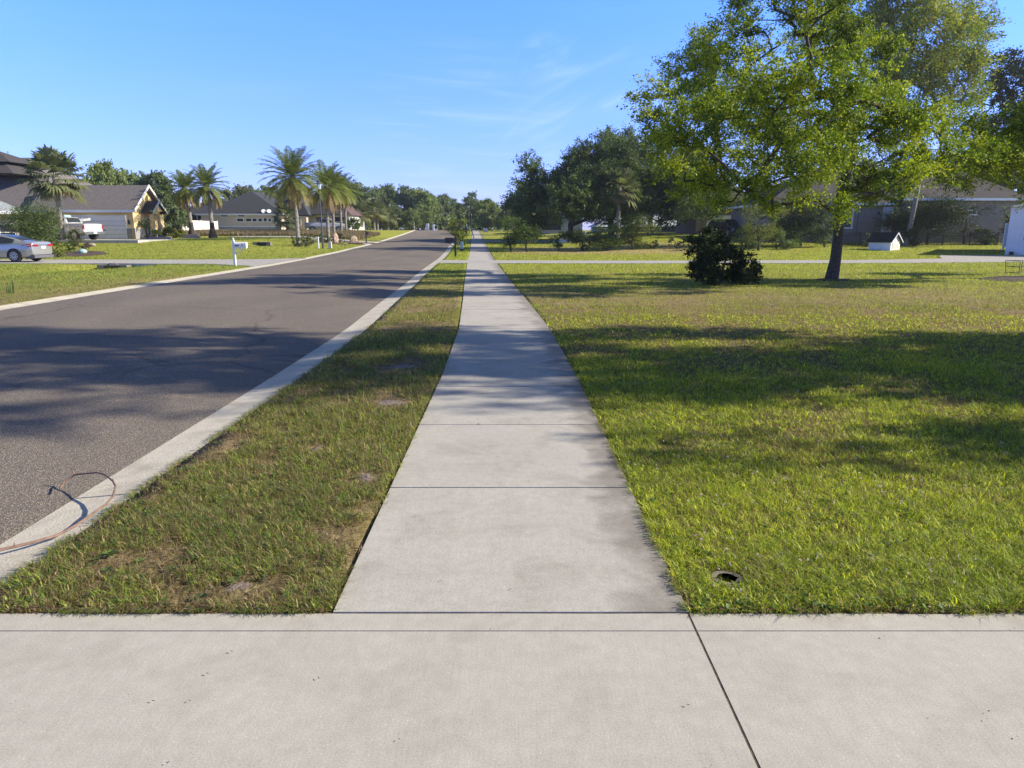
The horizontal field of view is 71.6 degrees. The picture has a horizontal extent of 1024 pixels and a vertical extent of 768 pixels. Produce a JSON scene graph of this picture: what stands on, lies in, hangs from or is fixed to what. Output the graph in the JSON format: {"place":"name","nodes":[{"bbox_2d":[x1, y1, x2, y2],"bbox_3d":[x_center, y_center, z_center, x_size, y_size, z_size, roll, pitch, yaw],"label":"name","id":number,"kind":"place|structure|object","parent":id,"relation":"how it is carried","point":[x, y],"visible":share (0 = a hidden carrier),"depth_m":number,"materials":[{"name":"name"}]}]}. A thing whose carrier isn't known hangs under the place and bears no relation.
{"place":"outdoors","nodes":[
{"label":"outdoors","id":0,"kind":"place"},
{"bbox_2d":[34,239,183,242],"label":"driveway","id":1,"kind":"structure","parent":0,"point":[114,240],"depth_m":56.89,"materials":[{"name":"concrete"}]},
{"bbox_2d":[44,217,104,239],"bbox_3d":[-37.488,-13.108,59.758,6.010,1.930,2.000,4,13,17],"label":"pickup truck","id":2,"kind":"object","parent":1,"relation":"on","point":[91,231],"visible":0.45,"depth_m":58.77,"materials":[{"name":"white paint"}]},
{"bbox_2d":[0,258,301,266],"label":"driveway","id":3,"kind":"structure","parent":0,"point":[252,262],"depth_m":38.82,"materials":[{"name":"concrete"}]},
{"bbox_2d":[0,234,53,261],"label":"silver sedan","id":4,"kind":"object","parent":3,"relation":"on","point":[16,248],"visible":1,"depth_m":37.72,"materials":[{"name":"paint"}]},
{"bbox_2d":[0,230,453,543],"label":"road","id":5,"kind":"structure","parent":0,"point":[109,384],"depth_m":9.60,"materials":[{"name":"grey asphalt"}]},
{"bbox_2d":[333,230,688,612],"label":"sidewalk","id":6,"kind":"structure","parent":0,"point":[547,512],"depth_m":4.32,"materials":[{"name":"concrete"}]},
{"bbox_2d":[0,612,1023,767],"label":"driveway","id":7,"kind":"structure","parent":0,"point":[528,690],"depth_m":2.55,"materials":[{"name":"concrete"}]},
{"bbox_2d":[0,230,1023,617],"bbox_3d":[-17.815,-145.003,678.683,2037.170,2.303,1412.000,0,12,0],"label":"ground","id":8,"kind":"structure","parent":0,"point":[548,296],"depth_m":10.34,"materials":[{"name":"green plant"}]},
{"bbox_2d":[0,201,24,234],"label":"tan house","id":9,"kind":"structure","parent":8,"relation":"on","point":[3,206],"depth_m":53.31,"materials":[{"name":"paint"}]},
{"bbox_2d":[0,198,77,241],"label":"shrub","id":10,"kind":"object","parent":8,"relation":"on","point":[35,228],"visible":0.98,"depth_m":50.41,"materials":[{"name":"green plant"}]},
{"bbox_2d":[13,144,89,239],"bbox_3d":[-37.205,-15.573,58.070,5.272,7.846,5.152,4,13,19],"label":"cabbage palm","id":11,"kind":"object","parent":8,"relation":"on","point":[53,160],"visible":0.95,"depth_m":56.91,"materials":[{"name":"green plant"}]},
{"bbox_2d":[63,228,85,242],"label":"garden plant","id":12,"kind":"object","parent":8,"relation":"on","point":[70,236],"visible":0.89,"depth_m":54.65,"materials":[{"name":"green plant"}]},
{"bbox_2d":[54,251,109,256],"bbox_3d":[-29.633,-8.871,48.308,4.444,0.320,5.783,0,12,0],"label":"mulch bed","id":13,"kind":"object","parent":8,"relation":"on","point":[88,253],"visible":0.58,"depth_m":47.83,"materials":[{"name":"brown wood"}]},
{"bbox_2d":[0,151,167,238],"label":"yellow house","id":14,"kind":"structure","parent":8,"relation":"on","point":[110,209],"depth_m":68.03,"materials":[{"name":"paint"}]},
{"bbox_2d":[77,217,126,238],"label":"garage door","id":15,"kind":"structure","parent":14,"relation":"in","point":[115,228],"depth_m":67.19,"materials":[{"name":"paint"}]},
{"bbox_2d":[81,158,128,184],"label":"broadleaf tree","id":16,"kind":"object","parent":8,"relation":"on","point":[103,173],"visible":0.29,"depth_m":102.54,"materials":[{"name":"green plant"}]},
{"bbox_2d":[132,208,156,238],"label":"yucca","id":17,"kind":"object","parent":8,"relation":"on","point":[143,225],"visible":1,"depth_m":64.47,"materials":[{"name":"green plant"}]},
{"bbox_2d":[127,169,187,224],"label":"broadleaf tree","id":18,"kind":"object","parent":8,"relation":"on","point":[156,178],"visible":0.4,"depth_m":87.65,"materials":[{"name":"green plant"}]},
{"bbox_2d":[163,191,188,228],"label":"broadleaf tree","id":19,"kind":"object","parent":8,"relation":"on","point":[177,223],"visible":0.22,"depth_m":92.50,"materials":[{"name":"green plant"}]},
{"bbox_2d":[161,170,201,233],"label":"date palm","id":20,"kind":"object","parent":8,"relation":"on","point":[183,196],"visible":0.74,"depth_m":70.92,"materials":[{"name":"green plant"}]},
{"bbox_2d":[181,220,217,230],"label":"vinyl fence","id":21,"kind":"object","parent":8,"relation":"on","point":[198,225],"visible":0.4,"depth_m":99.55,"materials":[{"name":"white plastic"}]},
{"bbox_2d":[179,162,232,237],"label":"date palm","id":22,"kind":"object","parent":8,"relation":"on","point":[205,181],"visible":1,"depth_m":68.08,"materials":[{"name":"green plant"}]},
{"bbox_2d":[0,230,414,309],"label":"kerb","id":23,"kind":"structure","parent":8,"relation":"on","point":[16,305],"depth_m":22.18,"materials":[{"name":"concrete"}]},
{"bbox_2d":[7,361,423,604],"bbox_3d":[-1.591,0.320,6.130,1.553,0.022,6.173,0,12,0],"label":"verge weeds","id":24,"kind":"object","parent":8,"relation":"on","point":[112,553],"visible":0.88,"depth_m":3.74,"materials":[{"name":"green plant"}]},
{"bbox_2d":[0,237,453,584],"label":"kerb","id":25,"kind":"structure","parent":8,"relation":"on","point":[134,475],"depth_m":5.24,"materials":[{"name":"concrete"}]},
{"bbox_2d":[0,470,116,550],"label":"bent stick","id":26,"kind":"object","parent":25,"relation":"on","point":[63,531],"visible":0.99,"depth_m":3.99,"materials":[{"name":"brown wood"}]},
{"bbox_2d":[220,182,253,199],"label":"broadleaf tree","id":27,"kind":"object","parent":8,"relation":"on","point":[239,190],"visible":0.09,"depth_m":167.18,"materials":[{"name":"green plant"}]},
{"bbox_2d":[225,582,250,590],"bbox_3d":[-1.283,0.944,3.323,0.117,0.008,0.084,-4,13,-17],"label":"sandy patch","id":28,"kind":"object","parent":8,"relation":"on","point":[238,585],"visible":0.97,"depth_m":3.32,"materials":[{"name":"beige sand"}]},
{"bbox_2d":[232,238,247,265],"bbox_3d":[-13.200,-6.390,34.464,0.732,1.430,0.235,0,12,0],"label":"mailbox","id":29,"kind":"object","parent":8,"relation":"on","point":[239,244],"visible":0.93,"depth_m":34.36,"materials":[{"name":"white metal"}]},
{"bbox_2d":[171,191,343,229],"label":"long house","id":30,"kind":"structure","parent":8,"relation":"on","point":[243,211],"depth_m":109.34,"materials":[{"name":"beige paint"}]},
{"bbox_2d":[166,229,380,239],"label":"dry weeds","id":31,"kind":"object","parent":8,"relation":"on","point":[349,233],"visible":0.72,"depth_m":83.34,"materials":[{"name":"brown plant"}]},
{"bbox_2d":[271,203,302,229],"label":"cabbage palm","id":32,"kind":"object","parent":8,"relation":"on","point":[286,222],"visible":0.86,"depth_m":96.39,"materials":[{"name":"green plant"}]},
{"bbox_2d":[253,146,329,242],"bbox_3d":[-19.479,-16.953,63.783,6.551,8.542,6.021,0,12,0],"label":"date palm","id":33,"kind":"object","parent":8,"relation":"on","point":[294,187],"visible":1,"depth_m":62.80,"materials":[{"name":"green plant"}]},
{"bbox_2d":[286,193,314,229],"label":"corner house","id":34,"kind":"structure","parent":8,"relation":"on","point":[304,215],"depth_m":112.12,"materials":[{"name":"beige paint"}]},
{"bbox_2d":[305,218,344,229],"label":"white truck","id":35,"kind":"object","parent":8,"relation":"on","point":[310,226],"visible":0.56,"depth_m":102.45,"materials":[{"name":"paint"}]},
{"bbox_2d":[301,240,348,244],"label":"mulch bed","id":36,"kind":"object","parent":8,"relation":"on","point":[327,242],"visible":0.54,"depth_m":68.96,"materials":[{"name":"brown wood"}]},
{"bbox_2d":[301,159,353,241],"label":"date palm","id":37,"kind":"object","parent":36,"relation":"on","point":[328,198],"visible":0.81,"depth_m":68.98,"materials":[{"name":"green plant"}]},
{"bbox_2d":[313,166,351,232],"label":"date palm","id":38,"kind":"object","parent":8,"relation":"on","point":[333,215],"visible":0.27,"depth_m":85.26,"materials":[{"name":"green plant"}]},
{"bbox_2d":[311,205,364,229],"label":"white house","id":39,"kind":"structure","parent":8,"relation":"on","point":[353,212],"depth_m":115.06,"materials":[{"name":"paint"}]},
{"bbox_2d":[164,201,520,230],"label":"woodland undergrowth","id":40,"kind":"object","parent":8,"relation":"on","point":[439,224],"visible":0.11,"depth_m":167.08,"materials":[{"name":"green plant"}]},
{"bbox_2d":[335,173,360,230],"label":"date palm","id":41,"kind":"object","parent":8,"relation":"on","point":[340,209],"visible":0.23,"depth_m":92.99,"materials":[{"name":"green plant"}]},
{"bbox_2d":[342,216,362,229],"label":"round bush","id":42,"kind":"object","parent":8,"relation":"on","point":[356,223],"visible":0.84,"depth_m":109.18,"materials":[{"name":"green plant"}]},
{"bbox_2d":[342,175,363,229],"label":"date palm","id":43,"kind":"object","parent":8,"relation":"on","point":[350,205],"visible":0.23,"depth_m":100.73,"materials":[{"name":"green plant"}]},
{"bbox_2d":[352,199,372,223],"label":"cabbage palm","id":44,"kind":"object","parent":8,"relation":"on","point":[361,205],"visible":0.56,"depth_m":123.50,"materials":[{"name":"green plant"}]},
{"bbox_2d":[354,185,383,229],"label":"broadleaf tree","id":45,"kind":"object","parent":8,"relation":"on","point":[370,195],"visible":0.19,"depth_m":162.13,"materials":[{"name":"green plant"}]},
{"bbox_2d":[285,313,457,478],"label":"seed stalks","id":46,"kind":"object","parent":8,"relation":"on","point":[383,397],"visible":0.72,"depth_m":6.66,"materials":[{"name":"brown plant"}]},
{"bbox_2d":[362,197,386,229],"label":"cabbage palm","id":47,"kind":"object","parent":8,"relation":"on","point":[374,203],"visible":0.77,"depth_m":127.45,"materials":[{"name":"green plant"}]},
{"bbox_2d":[368,184,391,228],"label":"broadleaf tree","id":48,"kind":"object","parent":8,"relation":"on","point":[384,195],"visible":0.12,"depth_m":177.79,"materials":[{"name":"green plant"}]},
{"bbox_2d":[379,204,399,229],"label":"cabbage palm","id":49,"kind":"object","parent":8,"relation":"on","point":[390,220],"visible":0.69,"depth_m":135.55,"materials":[{"name":"green plant"}]},
{"bbox_2d":[379,183,400,229],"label":"broadleaf tree","id":50,"kind":"object","parent":8,"relation":"on","point":[390,188],"visible":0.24,"depth_m":180.83,"materials":[{"name":"green plant"}]},
{"bbox_2d":[390,184,423,229],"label":"broadleaf tree","id":51,"kind":"object","parent":8,"relation":"on","point":[397,200],"visible":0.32,"depth_m":174.48,"materials":[{"name":"green plant"}]},
{"bbox_2d":[399,209,422,229],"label":"broadleaf tree","id":52,"kind":"object","parent":8,"relation":"on","point":[408,218],"visible":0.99,"depth_m":150.82,"materials":[{"name":"green plant"}]},
{"bbox_2d":[401,187,444,229],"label":"broadleaf tree","id":53,"kind":"object","parent":8,"relation":"on","point":[420,197],"visible":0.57,"depth_m":173.16,"materials":[{"name":"green plant"}]},
{"bbox_2d":[420,210,432,226],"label":"broadleaf tree","id":54,"kind":"object","parent":8,"relation":"on","point":[428,217],"visible":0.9,"depth_m":160.00,"materials":[{"name":"green plant"}]},
{"bbox_2d":[436,193,455,222],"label":"broadleaf tree","id":55,"kind":"object","parent":8,"relation":"on","point":[445,200],"visible":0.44,"depth_m":184.83,"materials":[{"name":"green plant"}]},
{"bbox_2d":[444,217,469,245],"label":"roadside tree","id":56,"kind":"object","parent":8,"relation":"on","point":[457,233],"visible":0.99,"depth_m":68.27,"materials":[{"name":"green plant"}]},
{"bbox_2d":[455,190,478,226],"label":"broadleaf tree","id":57,"kind":"object","parent":8,"relation":"on","point":[466,200],"visible":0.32,"depth_m":169.47,"materials":[{"name":"green plant"}]},
{"bbox_2d":[472,211,491,230],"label":"broadleaf tree","id":58,"kind":"object","parent":8,"relation":"on","point":[480,219],"visible":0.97,"depth_m":159.62,"materials":[{"name":"green plant"}]},
{"bbox_2d":[468,197,500,223],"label":"broadleaf tree","id":59,"kind":"object","parent":8,"relation":"on","point":[491,208],"visible":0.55,"depth_m":165.28,"materials":[{"name":"green plant"}]},
{"bbox_2d":[493,209,514,230],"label":"broadleaf tree","id":60,"kind":"object","parent":8,"relation":"on","point":[501,214],"visible":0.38,"depth_m":155.52,"materials":[{"name":"green plant"}]},
{"bbox_2d":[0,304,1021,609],"bbox_3d":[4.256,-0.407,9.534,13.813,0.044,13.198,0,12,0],"label":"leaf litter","id":61,"kind":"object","parent":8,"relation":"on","point":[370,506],"visible":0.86,"depth_m":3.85,"materials":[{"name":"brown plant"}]},
{"bbox_2d":[0,232,1023,304],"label":"grass","id":62,"kind":"structure","parent":8,"relation":"on","point":[782,277],"depth_m":28.50,"materials":[{"name":"green plant"}]},
{"bbox_2d":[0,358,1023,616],"bbox_3d":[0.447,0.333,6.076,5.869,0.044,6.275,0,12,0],"label":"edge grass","id":63,"kind":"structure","parent":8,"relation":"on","point":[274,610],"depth_m":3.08,"materials":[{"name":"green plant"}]},
{"bbox_2d":[0,601,1023,613],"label":"edge thatch","id":64,"kind":"object","parent":8,"relation":"on","point":[319,608],"visible":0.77,"depth_m":3.08,"materials":[{"name":"brown plant"}]},
{"bbox_2d":[498,214,530,250],"bbox_3d":[0.136,-11.725,55.169,2.738,3.007,3.197,0,12,0],"label":"crape myrtle","id":65,"kind":"object","parent":8,"relation":"on","point":[510,241],"visible":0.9,"depth_m":55.26,"materials":[{"name":"green plant"}]},
{"bbox_2d":[510,198,544,238],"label":"conifer","id":66,"kind":"object","parent":8,"relation":"on","point":[522,219],"visible":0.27,"depth_m":92.36,"materials":[{"name":"green plant"}]},
{"bbox_2d":[511,223,544,251],"bbox_3d":[1.220,-11.232,54.638,2.445,2.292,2.971,-7,14,-29],"label":"crape myrtle","id":67,"kind":"object","parent":8,"relation":"on","point":[527,234],"visible":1,"depth_m":54.27,"materials":[{"name":"green plant"}]},
{"bbox_2d":[547,230,572,250],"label":"young bush","id":68,"kind":"object","parent":8,"relation":"on","point":[558,242],"visible":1,"depth_m":56.60,"materials":[{"name":"green plant"}]},
{"bbox_2d":[541,211,582,233],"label":"blue grey house","id":69,"kind":"structure","parent":8,"relation":"on","point":[554,229],"depth_m":119.10,"materials":[{"name":"stone"}]},
{"bbox_2d":[496,138,653,238],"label":"live oak","id":70,"kind":"object","parent":8,"relation":"on","point":[578,197],"visible":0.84,"depth_m":78.17,"materials":[{"name":"green plant"}]},
{"bbox_2d":[562,227,604,250],"bbox_3d":[5.817,-11.431,56.196,3.797,2.102,3.065,0,12,0],"label":"tangled bush","id":71,"kind":"object","parent":8,"relation":"on","point":[578,237],"visible":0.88,"depth_m":56.07,"materials":[{"name":"green plant"}]},
{"bbox_2d":[581,222,624,250],"bbox_3d":[7.349,-11.458,55.944,3.694,2.535,2.984,-11,17,-43],"label":"bush","id":72,"kind":"object","parent":8,"relation":"on","point":[606,245],"visible":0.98,"depth_m":55.57,"materials":[{"name":"green plant"}]},
{"bbox_2d":[541,121,692,235],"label":"live oak","id":73,"kind":"object","parent":8,"relation":"on","point":[624,146],"visible":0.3,"depth_m":80.30,"materials":[{"name":"green plant"}]},
{"bbox_2d":[597,166,641,237],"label":"cabbage palm","id":74,"kind":"object","parent":8,"relation":"on","point":[624,178],"visible":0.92,"depth_m":74.29,"materials":[{"name":"green plant"}]},
{"bbox_2d":[588,212,676,232],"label":"pale building","id":75,"kind":"structure","parent":8,"relation":"on","point":[654,230],"depth_m":101.65,"materials":[{"name":"white paint"}]},
{"bbox_2d":[615,210,661,249],"bbox_3d":[10.019,-12.308,56.938,3.779,3.487,4.700,0,12,0],"label":"bush","id":76,"kind":"object","parent":8,"relation":"on","point":[632,240],"visible":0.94,"depth_m":56.87,"materials":[{"name":"green plant"}]},
{"bbox_2d":[610,124,742,233],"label":"live oak","id":77,"kind":"object","parent":8,"relation":"on","point":[651,205],"visible":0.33,"depth_m":78.74,"materials":[{"name":"green plant"}]},
{"bbox_2d":[676,185,747,234],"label":"brown house","id":78,"kind":"structure","parent":8,"relation":"on","point":[691,226],"depth_m":82.62,"materials":[{"name":"paint"}]},
{"bbox_2d":[678,224,765,285],"bbox_3d":[6.605,-4.032,22.337,2.625,1.973,2.037,-4,13,-18],"label":"dark bush","id":79,"kind":"object","parent":8,"relation":"on","point":[709,254],"visible":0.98,"depth_m":22.04,"materials":[{"name":"green plant"}]},
{"bbox_2d":[707,219,741,236],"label":"black car","id":80,"kind":"object","parent":8,"relation":"on","point":[730,225],"visible":0.54,"depth_m":73.30,"materials":[{"name":"paint"}]},
{"bbox_2d":[710,571,742,585],"bbox_3d":[1.029,0.958,3.402,0.156,0.063,0.156,0,12,0],"label":"valve box","id":81,"kind":"object","parent":8,"relation":"on","point":[733,576],"visible":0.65,"depth_m":3.40,"materials":[{"name":"concrete"}]},
{"bbox_2d":[733,226,763,246],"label":"hedge bush","id":82,"kind":"object","parent":8,"relation":"on","point":[739,233],"visible":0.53,"depth_m":58.31,"materials":[{"name":"green plant"}]},
{"bbox_2d":[739,200,793,250],"bbox_3d":[19.107,-12.332,54.869,3.820,4.152,4.494,-7,14,-31],"label":"yellow tree","id":83,"kind":"object","parent":8,"relation":"on","point":[758,236],"visible":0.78,"depth_m":54.74,"materials":[{"name":"green plant"}]},
{"bbox_2d":[747,228,802,249],"bbox_3d":[21.053,-11.644,56.957,4.077,1.998,3.546,7,14,28],"label":"hedge bush","id":84,"kind":"object","parent":8,"relation":"on","point":[776,238],"visible":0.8,"depth_m":56.38,"materials":[{"name":"green plant"}]},
{"bbox_2d":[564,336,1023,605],"bbox_3d":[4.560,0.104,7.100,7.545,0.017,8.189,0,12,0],"label":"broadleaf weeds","id":85,"kind":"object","parent":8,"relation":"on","point":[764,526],"visible":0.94,"depth_m":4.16,"materials":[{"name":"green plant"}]},
{"bbox_2d":[761,187,833,247],"bbox_3d":[24.410,-13.943,59.928,6.924,5.299,5.903,-5,13,-21],"label":"evergreen tree","id":86,"kind":"object","parent":8,"relation":"on","point":[790,226],"visible":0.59,"depth_m":58.68,"materials":[{"name":"green plant"}]},
{"bbox_2d":[616,0,1008,278],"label":"lawn tree","id":87,"kind":"object","parent":8,"relation":"on","point":[839,124],"visible":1,"depth_m":20.38,"materials":[{"name":"green plant"}]},
{"bbox_2d":[806,214,833,247],"bbox_3d":[25.654,-12.607,58.488,3.016,3.022,2.369,0,12,0],"label":"hedge bush","id":88,"kind":"object","parent":8,"relation":"on","point":[825,231],"visible":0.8,"depth_m":58.45,"materials":[{"name":"green plant"}]},
{"bbox_2d":[634,376,1006,591],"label":"tiny flowers","id":89,"kind":"object","parent":8,"relation":"on","point":[740,590],"visible":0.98,"depth_m":4.29,"materials":[{"name":"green plant"}]},
{"bbox_2d":[692,592,1023,614],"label":"pennywort","id":90,"kind":"object","parent":8,"relation":"on","point":[747,603],"visible":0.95,"depth_m":3.10,"materials":[{"name":"green plant"}]},
{"bbox_2d":[723,167,1023,242],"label":"grey house","id":91,"kind":"structure","parent":8,"relation":"on","point":[864,225],"depth_m":63.92,"materials":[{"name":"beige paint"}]},
{"bbox_2d":[866,232,902,250],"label":"pump house","id":92,"kind":"structure","parent":8,"relation":"on","point":[889,241],"depth_m":55.42,"materials":[{"name":"white paint"}]},
{"bbox_2d":[894,225,921,246],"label":"hedge bush","id":93,"kind":"object","parent":8,"relation":"on","point":[909,234],"visible":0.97,"depth_m":59.54,"materials":[{"name":"green plant"}]},
{"bbox_2d":[832,232,1003,245],"bbox_3d":[34.770,-12.309,60.756,14.644,1.400,0.072,0,12,0],"label":"metal fence","id":94,"kind":"object","parent":8,"relation":"on","point":[969,240],"visible":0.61,"depth_m":60.74,"materials":[{"name":"black metal"}]},
{"bbox_2d":[824,0,1015,246],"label":"tall tree","id":95,"kind":"object","parent":8,"relation":"on","point":[927,70],"visible":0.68,"depth_m":55.58,"materials":[{"name":"green plant"}]},
{"bbox_2d":[868,191,1003,244],"bbox_3d":[35.913,-14.389,61.531,8.361,4.756,9.009,0,12,0],"label":"cedar tree","id":96,"kind":"object","parent":8,"relation":"on","point":[951,210],"visible":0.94,"depth_m":60.17,"materials":[{"name":"green plant"}]},
{"bbox_2d":[955,200,984,244],"bbox_3d":[39.740,-14.038,61.597,2.771,3.984,2.815,-5,13,-23],"label":"bare tree","id":97,"kind":"object","parent":8,"relation":"on","point":[966,228],"visible":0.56,"depth_m":61.54,"materials":[{"name":"green plant"}]},
{"bbox_2d":[968,226,1004,244],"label":"hedge bush","id":98,"kind":"object","parent":8,"relation":"on","point":[981,231],"visible":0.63,"depth_m":62.21,"materials":[{"name":"green plant"}]},
{"bbox_2d":[953,92,1023,212],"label":"side tree","id":99,"kind":"object","parent":8,"relation":"on","point":[1011,139],"visible":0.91,"depth_m":22.08,"materials":[{"name":"green plant"}]},
{"bbox_2d":[956,44,1023,192],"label":"tall conifer","id":100,"kind":"object","parent":8,"relation":"on","point":[1016,70],"visible":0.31,"depth_m":69.17,"materials":[{"name":"green plant"}]},
{"bbox_2d":[981,276,1023,281],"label":"mulch bed","id":101,"kind":"object","parent":8,"relation":"on","point":[1008,278],"visible":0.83,"depth_m":24.23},
{"bbox_2d":[1005,203,1023,254],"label":"white garage","id":102,"kind":"structure","parent":8,"relation":"on","point":[1015,241],"depth_m":48.62,"materials":[{"name":"paint"}]},
{"bbox_2d":[0,0,1023,230],"label":"sky","id":103,"kind":"structure","parent":0,"point":[440,97],"materials":[{"name":"blue"}]},
{"bbox_2d":[438,255,1023,263],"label":"driveway","id":104,"kind":"structure","parent":0,"point":[969,258],"depth_m":38.82,"materials":[{"name":"concrete"}]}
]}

